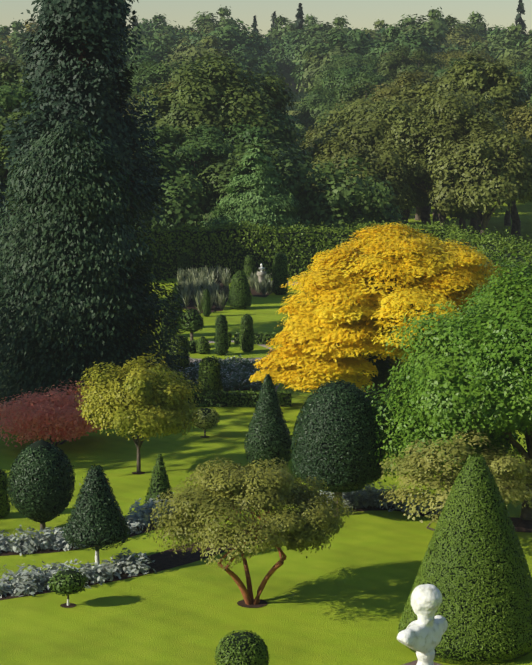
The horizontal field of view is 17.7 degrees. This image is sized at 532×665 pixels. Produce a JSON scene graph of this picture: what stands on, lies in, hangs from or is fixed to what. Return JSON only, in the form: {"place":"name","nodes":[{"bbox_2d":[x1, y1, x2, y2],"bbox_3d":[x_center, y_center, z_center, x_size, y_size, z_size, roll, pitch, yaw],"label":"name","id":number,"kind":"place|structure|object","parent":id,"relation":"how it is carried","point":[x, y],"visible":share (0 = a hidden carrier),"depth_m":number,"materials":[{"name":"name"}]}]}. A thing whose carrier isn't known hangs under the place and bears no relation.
{"place":"outdoors","nodes":[
{"label":"outdoors","id":0,"kind":"place"},
{"bbox_2d":[0,85,531,664],"bbox_3d":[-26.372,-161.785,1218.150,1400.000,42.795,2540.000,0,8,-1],"label":"terrain","id":1,"kind":"structure","parent":0,"point":[342,599],"depth_m":47.88,"materials":[{"name":"green plant"}]},
{"bbox_2d":[0,469,9,517],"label":"yew topiary","id":2,"kind":"object","parent":1,"relation":"on","point":[4,506],"visible":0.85,"depth_m":54.99,"materials":[{"name":"green plant"}]},
{"bbox_2d":[0,135,15,269],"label":"conifer","id":3,"kind":"object","parent":1,"relation":"on","point":[3,186],"visible":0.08,"depth_m":105.10,"materials":[{"name":"green plant"}]},
{"bbox_2d":[0,18,33,43],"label":"hill tree","id":4,"kind":"object","parent":1,"relation":"on","point":[16,27],"visible":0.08,"depth_m":399.51,"materials":[{"name":"green plant"}]},
{"bbox_2d":[0,37,34,65],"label":"hill tree","id":5,"kind":"object","parent":1,"relation":"on","point":[11,52],"visible":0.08,"depth_m":338.22,"materials":[{"name":"green plant"}]},
{"bbox_2d":[0,80,51,114],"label":"park tree","id":6,"kind":"object","parent":1,"relation":"on","point":[11,100],"visible":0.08,"depth_m":128.25,"materials":[{"name":"green plant"}]},
{"bbox_2d":[5,440,75,529],"bbox_3d":[-7.025,4.835,53.414,2.175,3.071,2.051,0,8,-1],"label":"topiary tree","id":7,"kind":"object","parent":1,"relation":"on","point":[40,480],"visible":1,"depth_m":52.73,"materials":[{"name":"green plant"}]},
{"bbox_2d":[0,381,110,446],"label":"red maple shrub","id":8,"kind":"object","parent":1,"relation":"on","point":[54,416],"visible":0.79,"depth_m":64.53,"materials":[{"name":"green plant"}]},
{"bbox_2d":[1,0,176,240],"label":"giant sequoia","id":9,"kind":"object","parent":1,"relation":"on","point":[88,84],"visible":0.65,"depth_m":90.35,"materials":[{"name":"green plant"}]},
{"bbox_2d":[61,464,130,563],"bbox_3d":[-4.913,5.364,49.342,2.028,3.177,2.042,0,8,-1],"label":"topiary tree","id":10,"kind":"object","parent":1,"relation":"on","point":[96,519],"visible":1,"depth_m":48.85,"materials":[{"name":"green plant"}]},
{"bbox_2d":[0,117,215,406],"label":"conifer tree","id":11,"kind":"object","parent":1,"relation":"on","point":[78,297],"visible":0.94,"depth_m":74.61,"materials":[{"name":"green plant"}]},
{"bbox_2d":[123,50,166,80],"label":"park tree","id":12,"kind":"object","parent":1,"relation":"on","point":[138,62],"visible":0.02,"depth_m":262.16,"materials":[{"name":"green plant"}]},
{"bbox_2d":[120,36,185,68],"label":"hill tree","id":13,"kind":"object","parent":1,"relation":"on","point":[158,55],"visible":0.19,"depth_m":325.95,"materials":[{"name":"green plant"}]},
{"bbox_2d":[123,78,187,116],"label":"park tree","id":14,"kind":"object","parent":1,"relation":"on","point":[170,84],"visible":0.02,"depth_m":192.35,"materials":[{"name":"green plant"}]},
{"bbox_2d":[134,31,182,49],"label":"hill tree","id":15,"kind":"object","parent":1,"relation":"on","point":[168,37],"visible":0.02,"depth_m":379.56,"materials":[{"name":"green plant"}]},
{"bbox_2d":[136,14,183,32],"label":"hill tree","id":16,"kind":"object","parent":1,"relation":"on","point":[145,26],"visible":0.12,"depth_m":475.42,"materials":[{"name":"green plant"}]},
{"bbox_2d":[122,54,199,107],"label":"park tree","id":17,"kind":"object","parent":1,"relation":"on","point":[157,73],"visible":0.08,"depth_m":212.23,"materials":[{"name":"green plant"}]},
{"bbox_2d":[135,20,197,39],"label":"hill tree","id":18,"kind":"object","parent":1,"relation":"on","point":[169,29],"visible":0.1,"depth_m":427.93,"materials":[{"name":"green plant"}]},
{"bbox_2d":[161,305,177,347],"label":"topiary yew","id":19,"kind":"object","parent":1,"relation":"on","point":[173,329],"visible":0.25,"depth_m":90.38,"materials":[{"name":"green plant"}]},
{"bbox_2d":[169,282,183,328],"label":"topiary yew","id":20,"kind":"object","parent":1,"relation":"on","point":[178,298],"visible":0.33,"depth_m":98.23,"materials":[{"name":"green plant"}]},
{"bbox_2d":[142,123,238,208],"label":"park tree","id":21,"kind":"object","parent":1,"relation":"on","point":[209,146],"visible":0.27,"depth_m":136.00,"materials":[{"name":"green plant"}]},
{"bbox_2d":[179,308,204,340],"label":"topiary tree","id":22,"kind":"object","parent":1,"relation":"on","point":[195,323],"visible":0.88,"depth_m":93.21,"materials":[{"name":"green plant"}]},
{"bbox_2d":[154,33,237,75],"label":"hill tree","id":23,"kind":"object","parent":1,"relation":"on","point":[191,50],"visible":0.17,"depth_m":323.44,"materials":[{"name":"green plant"}]},
{"bbox_2d":[182,21,222,34],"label":"hill tree","id":24,"kind":"object","parent":1,"relation":"on","point":[203,27],"visible":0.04,"depth_m":469.25,"materials":[{"name":"green plant"}]},
{"bbox_2d":[202,289,210,316],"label":"topiary yew","id":25,"kind":"object","parent":1,"relation":"on","point":[206,305],"visible":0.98,"depth_m":103.45,"materials":[{"name":"green plant"}]},
{"bbox_2d":[198,355,222,390],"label":"topiary yew","id":26,"kind":"object","parent":1,"relation":"on","point":[209,376],"visible":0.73,"depth_m":74.97,"materials":[{"name":"green plant"}]},
{"bbox_2d":[14,136,407,233],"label":"understorey shrub belt","id":27,"kind":"object","parent":1,"relation":"on","point":[340,199],"visible":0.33,"depth_m":130.77,"materials":[{"name":"green plant"}]},
{"bbox_2d":[184,6,246,33],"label":"hill tree","id":28,"kind":"object","parent":1,"relation":"on","point":[203,18],"visible":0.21,"depth_m":474.50,"materials":[{"name":"green plant"}]},
{"bbox_2d":[188,20,272,68],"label":"hill tree","id":29,"kind":"object","parent":1,"relation":"on","point":[229,38],"visible":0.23,"depth_m":378.81,"materials":[{"name":"green plant"}]},
{"bbox_2d":[166,97,297,140],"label":"park tree","id":30,"kind":"object","parent":1,"relation":"on","point":[223,113],"depth_m":147.13,"materials":[{"name":"green plant"}]},
{"bbox_2d":[188,389,291,406],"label":"box hedge","id":31,"kind":"object","parent":1,"relation":"on","point":[221,398],"visible":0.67,"depth_m":74.33,"materials":[{"name":"green plant"}]},
{"bbox_2d":[228,270,251,309],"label":"topiary yew","id":32,"kind":"object","parent":1,"relation":"on","point":[240,295],"visible":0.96,"depth_m":106.75,"materials":[{"name":"green plant"}]},
{"bbox_2d":[213,630,269,664],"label":"topiary ball","id":33,"kind":"object","parent":1,"relation":"on","point":[242,647],"visible":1,"depth_m":39.39,"materials":[{"name":"green plant"}]},
{"bbox_2d":[188,281,300,390],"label":"path gravel","id":34,"kind":"structure","parent":1,"relation":"on","point":[260,358],"depth_m":87.94,"materials":[{"name":"beige gravel"}]},
{"bbox_2d":[181,342,278,392],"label":"lawn parterre panels","id":35,"kind":"object","parent":34,"relation":"on","point":[258,351],"visible":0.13,"depth_m":89.24,"materials":[{"name":"green plant"}]},
{"bbox_2d":[168,334,190,371],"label":"topiary yew","id":36,"kind":"object","parent":35,"relation":"on","point":[183,364],"visible":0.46,"depth_m":83.21,"materials":[{"name":"green plant"}]},
{"bbox_2d":[196,336,210,353],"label":"topiary yew","id":37,"kind":"object","parent":35,"relation":"on","point":[202,344],"visible":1,"depth_m":88.93,"materials":[{"name":"green plant"}]},
{"bbox_2d":[214,314,229,355],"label":"topiary yew","id":38,"kind":"object","parent":35,"relation":"on","point":[221,341],"visible":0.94,"depth_m":88.40,"materials":[{"name":"green plant"}]},
{"bbox_2d":[239,314,254,351],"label":"topiary yew","id":39,"kind":"object","parent":35,"relation":"on","point":[247,337],"visible":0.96,"depth_m":89.42,"materials":[{"name":"green plant"}]},
{"bbox_2d":[243,254,254,276],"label":"topiary yew","id":40,"kind":"object","parent":1,"relation":"on","point":[249,268],"visible":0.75,"depth_m":122.72,"materials":[{"name":"green plant"}]},
{"bbox_2d":[223,46,287,86],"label":"hill tree","id":41,"kind":"object","parent":1,"relation":"on","point":[261,69],"visible":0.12,"depth_m":325.16,"materials":[{"name":"green plant"}]},
{"bbox_2d":[234,330,276,344],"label":"box hedge","id":42,"kind":"object","parent":1,"relation":"on","point":[260,338],"visible":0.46,"depth_m":92.37,"materials":[{"name":"green plant"}]},
{"bbox_2d":[200,137,313,258],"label":"fir","id":43,"kind":"object","parent":1,"relation":"on","point":[255,197],"visible":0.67,"depth_m":127.24,"materials":[{"name":"green plant"}]},
{"bbox_2d":[0,49,531,235],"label":"trees","id":44,"kind":"object","parent":1,"relation":"on","point":[220,85],"visible":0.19,"depth_m":149.21,"materials":[{"name":"green plant"}]},
{"bbox_2d":[0,278,531,607],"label":"soil beds","id":45,"kind":"object","parent":1,"relation":"on","point":[167,559],"visible":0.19,"depth_m":51.05,"materials":[{"name":"brown soil"}]},
{"bbox_2d":[48,567,88,605],"bbox_3d":[-5.284,6.875,45.775,1.094,1.197,0.987,0,8,-1],"label":"topiary ball","id":46,"kind":"object","parent":45,"relation":"on","point":[69,582],"visible":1,"depth_m":45.48,"materials":[{"name":"green plant"}]},
{"bbox_2d":[77,352,202,472],"bbox_3d":[-4.534,3.128,61.420,4.398,4.488,4.695,-8,11,-44],"label":"yellow maple tree","id":47,"kind":"object","parent":45,"relation":"on","point":[144,403],"visible":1,"depth_m":60.07,"materials":[{"name":"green plant"}]},
{"bbox_2d":[143,453,174,506],"bbox_3d":[-3.491,4.942,56.031,1.132,1.998,1.085,0,8,-1],"label":"topiary cone","id":48,"kind":"object","parent":45,"relation":"on","point":[159,483],"visible":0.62,"depth_m":55.81,"materials":[{"name":"green plant"}]},
{"bbox_2d":[177,253,191,273],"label":"topiary yew","id":49,"kind":"object","parent":45,"relation":"on","point":[186,258],"visible":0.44,"depth_m":124.04,"materials":[{"name":"green plant"}]},
{"bbox_2d":[174,262,231,312],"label":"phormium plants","id":50,"kind":"object","parent":45,"relation":"on","point":[192,282],"visible":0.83,"depth_m":113.33,"materials":[{"name":"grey plant"}]},
{"bbox_2d":[192,407,219,436],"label":"topiary tree","id":51,"kind":"object","parent":45,"relation":"on","point":[209,418],"visible":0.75,"depth_m":67.47,"materials":[{"name":"green plant"}]},
{"bbox_2d":[0,482,444,597],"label":"flower bed plants","id":52,"kind":"object","parent":45,"relation":"on","point":[25,582],"visible":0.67,"depth_m":51.14,"materials":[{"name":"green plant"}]},
{"bbox_2d":[179,354,266,391],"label":"white flower bed","id":53,"kind":"object","parent":45,"relation":"on","point":[236,373],"visible":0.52,"depth_m":81.20,"materials":[{"name":"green plant"}]},
{"bbox_2d":[145,456,355,604],"bbox_3d":[-0.189,5.454,45.894,5.684,4.120,5.149,-7,11,-42],"label":"tree","id":54,"kind":"object","parent":45,"relation":"on","point":[229,489],"visible":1,"depth_m":44.64,"materials":[{"name":"green plant"}]},
{"bbox_2d":[247,268,272,293],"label":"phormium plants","id":55,"kind":"object","parent":45,"relation":"on","point":[262,287],"visible":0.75,"depth_m":115.58,"materials":[{"name":"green plant"}]},
{"bbox_2d":[219,104,314,181],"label":"park tree","id":56,"kind":"object","parent":1,"relation":"on","point":[247,134],"visible":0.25,"depth_m":145.73,"materials":[{"name":"green plant"}]},
{"bbox_2d":[244,374,291,468],"bbox_3d":[0.112,3.385,60.506,1.831,3.931,1.684,0,8,-1],"label":"topiary cone","id":57,"kind":"object","parent":1,"relation":"on","point":[268,435],"visible":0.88,"depth_m":60.03,"materials":[{"name":"green plant"}]},
{"bbox_2d":[265,37,289,72],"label":"hill tree","id":58,"kind":"object","parent":1,"relation":"on","point":[276,45],"visible":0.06,"depth_m":433.01,"materials":[{"name":"green plant"}]},
{"bbox_2d":[271,252,288,294],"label":"topiary yew","id":59,"kind":"object","parent":1,"relation":"on","point":[280,270],"visible":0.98,"depth_m":114.22,"materials":[{"name":"green plant"}]},
{"bbox_2d":[274,58,294,82],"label":"hill tree","id":60,"kind":"object","parent":1,"relation":"on","point":[285,71],"visible":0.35,"depth_m":425.53,"materials":[{"name":"green plant"}]},
{"bbox_2d":[263,14,307,85],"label":"hill tree","id":61,"kind":"object","parent":1,"relation":"on","point":[280,30],"visible":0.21,"depth_m":476.90,"materials":[{"name":"green plant"}]},
{"bbox_2d":[130,217,442,278],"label":"hedge","id":62,"kind":"object","parent":1,"relation":"on","point":[230,248],"visible":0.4,"depth_m":124.32,"materials":[{"name":"green plant"}]},
{"bbox_2d":[271,28,307,90],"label":"hill tree","id":63,"kind":"object","parent":1,"relation":"on","point":[287,44],"visible":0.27,"depth_m":427.02,"materials":[{"name":"green plant"}]},
{"bbox_2d":[295,3,305,86],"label":"spruce tree","id":64,"kind":"object","parent":1,"relation":"on","point":[300,20],"visible":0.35,"depth_m":462.84,"materials":[{"name":"green plant"}]},
{"bbox_2d":[284,28,332,75],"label":"hill tree","id":65,"kind":"object","parent":1,"relation":"on","point":[298,34],"visible":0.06,"depth_m":425.83,"materials":[{"name":"green plant"}]},
{"bbox_2d":[291,83,353,133],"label":"park tree","id":66,"kind":"object","parent":1,"relation":"on","point":[316,100],"visible":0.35,"depth_m":258.44,"materials":[{"name":"green plant"}]},
{"bbox_2d":[290,34,356,89],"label":"hill tree","id":67,"kind":"object","parent":1,"relation":"on","point":[318,45],"visible":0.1,"depth_m":359.50,"materials":[{"name":"green plant"}]},
{"bbox_2d":[290,15,357,64],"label":"hill tree","id":68,"kind":"object","parent":1,"relation":"on","point":[321,32],"visible":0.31,"depth_m":420.58,"materials":[{"name":"green plant"}]},
{"bbox_2d":[296,42,353,92],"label":"hill tree","id":69,"kind":"object","parent":1,"relation":"on","point":[317,59],"visible":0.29,"depth_m":337.09,"materials":[{"name":"green plant"}]},
{"bbox_2d":[290,379,383,515],"bbox_3d":[2.297,3.786,55.166,3.047,4.650,3.394,0,8,-1],"label":"topiary tree","id":70,"kind":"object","parent":1,"relation":"on","point":[334,440],"depth_m":53.99,"materials":[{"name":"green plant"}]},
{"bbox_2d":[304,95,376,147],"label":"park tree","id":71,"kind":"object","parent":1,"relation":"on","point":[333,117],"visible":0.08,"depth_m":169.23,"materials":[{"name":"green plant"}]},
{"bbox_2d":[311,54,370,87],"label":"park tree","id":72,"kind":"object","parent":1,"relation":"on","point":[346,62],"visible":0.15,"depth_m":311.00,"materials":[{"name":"green plant"}]},
{"bbox_2d":[319,62,377,92],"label":"park tree","id":73,"kind":"object","parent":1,"relation":"on","point":[340,75],"visible":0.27,"depth_m":286.44,"materials":[{"name":"green plant"}]},
{"bbox_2d":[321,28,375,56],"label":"hill tree","id":74,"kind":"object","parent":1,"relation":"on","point":[362,40],"visible":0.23,"depth_m":345.43,"materials":[{"name":"green plant"}]},
{"bbox_2d":[329,54,369,67],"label":"park tree","id":75,"kind":"object","parent":1,"relation":"on","point":[341,61],"visible":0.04,"depth_m":319.08,"materials":[{"name":"green plant"}]},
{"bbox_2d":[317,66,394,116],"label":"park tree","id":76,"kind":"object","parent":1,"relation":"on","point":[347,94],"visible":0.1,"depth_m":226.80,"materials":[{"name":"green plant"}]},
{"bbox_2d":[333,74,388,92],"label":"park tree","id":77,"kind":"object","parent":1,"relation":"on","point":[377,80],"visible":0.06,"depth_m":271.33,"materials":[{"name":"green plant"}]},
{"bbox_2d":[308,136,418,217],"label":"park tree","id":78,"kind":"object","parent":1,"relation":"on","point":[383,166],"visible":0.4,"depth_m":138.93,"materials":[{"name":"green plant"}]},
{"bbox_2d":[301,98,450,192],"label":"park tree","id":79,"kind":"object","parent":1,"relation":"on","point":[368,136],"visible":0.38,"depth_m":147.96,"materials":[{"name":"green plant"}]},
{"bbox_2d":[249,222,515,393],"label":"golden tree","id":80,"kind":"object","parent":1,"relation":"on","point":[343,320],"visible":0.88,"depth_m":70.29,"materials":[{"name":"yellow plant"}]},
{"bbox_2d":[357,351,411,397],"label":"rhododendron shrub","id":81,"kind":"object","parent":1,"relation":"on","point":[384,373],"visible":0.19,"depth_m":74.95,"materials":[{"name":"green plant"}]},
{"bbox_2d":[364,70,442,219],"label":"park tree","id":82,"kind":"object","parent":1,"relation":"on","point":[385,92],"visible":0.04,"depth_m":176.03,"materials":[{"name":"green plant"}]},
{"bbox_2d":[367,25,446,58],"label":"hill tree","id":83,"kind":"object","parent":1,"relation":"on","point":[388,45],"visible":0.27,"depth_m":333.76,"materials":[{"name":"green plant"}]},
{"bbox_2d":[386,70,435,86],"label":"park tree","id":84,"kind":"object","parent":1,"relation":"on","point":[426,75],"visible":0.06,"depth_m":265.18,"materials":[{"name":"green plant"}]},
{"bbox_2d":[375,44,447,84],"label":"park tree","id":85,"kind":"object","parent":1,"relation":"on","point":[392,65],"visible":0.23,"depth_m":282.52,"materials":[{"name":"green plant"}]},
{"bbox_2d":[382,6,460,40],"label":"hill tree","id":86,"kind":"object","parent":1,"relation":"on","point":[429,26],"visible":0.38,"depth_m":400.88,"materials":[{"name":"green plant"}]},
{"bbox_2d":[408,26,462,53],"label":"hill tree","id":87,"kind":"object","parent":1,"relation":"on","point":[438,36],"visible":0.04,"depth_m":355.05,"materials":[{"name":"green plant"}]},
{"bbox_2d":[377,84,512,227],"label":"park tree","id":88,"kind":"object","parent":1,"relation":"on","point":[454,117],"visible":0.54,"depth_m":144.23,"materials":[{"name":"green plant"}]},
{"bbox_2d":[429,57,463,82],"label":"park tree","id":89,"kind":"object","parent":1,"relation":"on","point":[441,71],"depth_m":259.06,"materials":[{"name":"green plant"}]},
{"bbox_2d":[362,246,531,519],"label":"bright green tree","id":90,"kind":"object","parent":1,"relation":"on","point":[470,370],"visible":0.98,"depth_m":52.48,"materials":[{"name":"green plant"}]},
{"bbox_2d":[379,427,531,530],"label":"pale dogwood shrub","id":91,"kind":"object","parent":1,"relation":"on","point":[508,464],"visible":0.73,"depth_m":50.89,"materials":[{"name":"green plant"}]},
{"bbox_2d":[434,45,493,69],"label":"park tree","id":92,"kind":"object","parent":1,"relation":"on","point":[461,54],"visible":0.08,"depth_m":294.08,"materials":[{"name":"green plant"}]},
{"bbox_2d":[398,454,531,664],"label":"yew topiary cone","id":93,"kind":"object","parent":1,"relation":"on","point":[474,569],"visible":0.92,"depth_m":41.50,"materials":[{"name":"dark green leaf"}]},
{"bbox_2d":[445,15,486,38],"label":"hill tree","id":94,"kind":"object","parent":1,"relation":"on","point":[449,19],"visible":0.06,"depth_m":418.35,"materials":[{"name":"green plant"}]},
{"bbox_2d":[443,28,489,49],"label":"hill tree","id":95,"kind":"object","parent":1,"relation":"on","point":[461,39],"visible":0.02,"depth_m":386.99,"materials":[{"name":"green plant"}]},
{"bbox_2d":[453,11,488,37],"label":"hill tree","id":96,"kind":"object","parent":1,"relation":"on","point":[476,19],"visible":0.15,"depth_m":442.72,"materials":[{"name":"green plant"}]},
{"bbox_2d":[447,40,501,62],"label":"hill tree","id":97,"kind":"object","parent":1,"relation":"on","point":[488,51],"depth_m":332.42,"materials":[{"name":"green plant"}]},
{"bbox_2d":[426,120,531,236],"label":"park tree","id":98,"kind":"object","parent":1,"relation":"on","point":[467,183],"visible":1,"depth_m":135.47,"materials":[{"name":"green plant"}]},
{"bbox_2d":[427,216,531,266],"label":"hedge","id":99,"kind":"object","parent":1,"relation":"on","point":[491,245],"visible":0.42,"depth_m":115.69,"materials":[{"name":"green plant"}]},
{"bbox_2d":[474,252,531,300],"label":"hedge","id":100,"kind":"object","parent":1,"relation":"on","point":[501,262],"visible":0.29,"depth_m":108.45,"materials":[{"name":"green plant"}]},
{"bbox_2d":[487,53,531,93],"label":"park tree","id":101,"kind":"object","parent":1,"relation":"on","point":[510,62],"visible":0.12,"depth_m":283.46,"materials":[{"name":"green plant"}]},
{"bbox_2d":[488,22,531,50],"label":"hill tree","id":102,"kind":"object","parent":1,"relation":"on","point":[515,30],"visible":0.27,"depth_m":365.71,"materials":[{"name":"green plant"}]},
{"bbox_2d":[496,38,531,63],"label":"hill tree","id":103,"kind":"object","parent":1,"relation":"on","point":[526,50],"visible":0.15,"depth_m":330.93,"materials":[{"name":"green plant"}]},
{"bbox_2d":[501,100,531,179],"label":"park tree","id":104,"kind":"object","parent":1,"relation":"on","point":[517,118],"visible":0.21,"depth_m":152.40,"materials":[{"name":"green plant"}]},
{"bbox_2d":[507,37,531,48],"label":"hill tree","id":105,"kind":"object","parent":1,"relation":"on","point":[522,41],"visible":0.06,"depth_m":358.71,"materials":[{"name":"green plant"}]},
{"bbox_2d":[514,0,527,34],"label":"spruce tree","id":106,"kind":"object","parent":1,"relation":"on","point":[518,18],"visible":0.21,"depth_m":485.24,"materials":[{"name":"green plant"}]},
{"bbox_2d":[512,57,531,105],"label":"park tree","id":107,"kind":"object","parent":1,"relation":"on","point":[527,74],"visible":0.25,"depth_m":239.44,"materials":[{"name":"green plant"}]},
{"bbox_2d":[0,0,531,37],"label":"sky","id":108,"kind":"structure","parent":0,"point":[362,14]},
{"bbox_2d":[397,584,447,664],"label":"bust terrace","id":109,"kind":"structure","parent":0,"point":[422,634],"depth_m":14.36,"materials":[{"name":"stone"}]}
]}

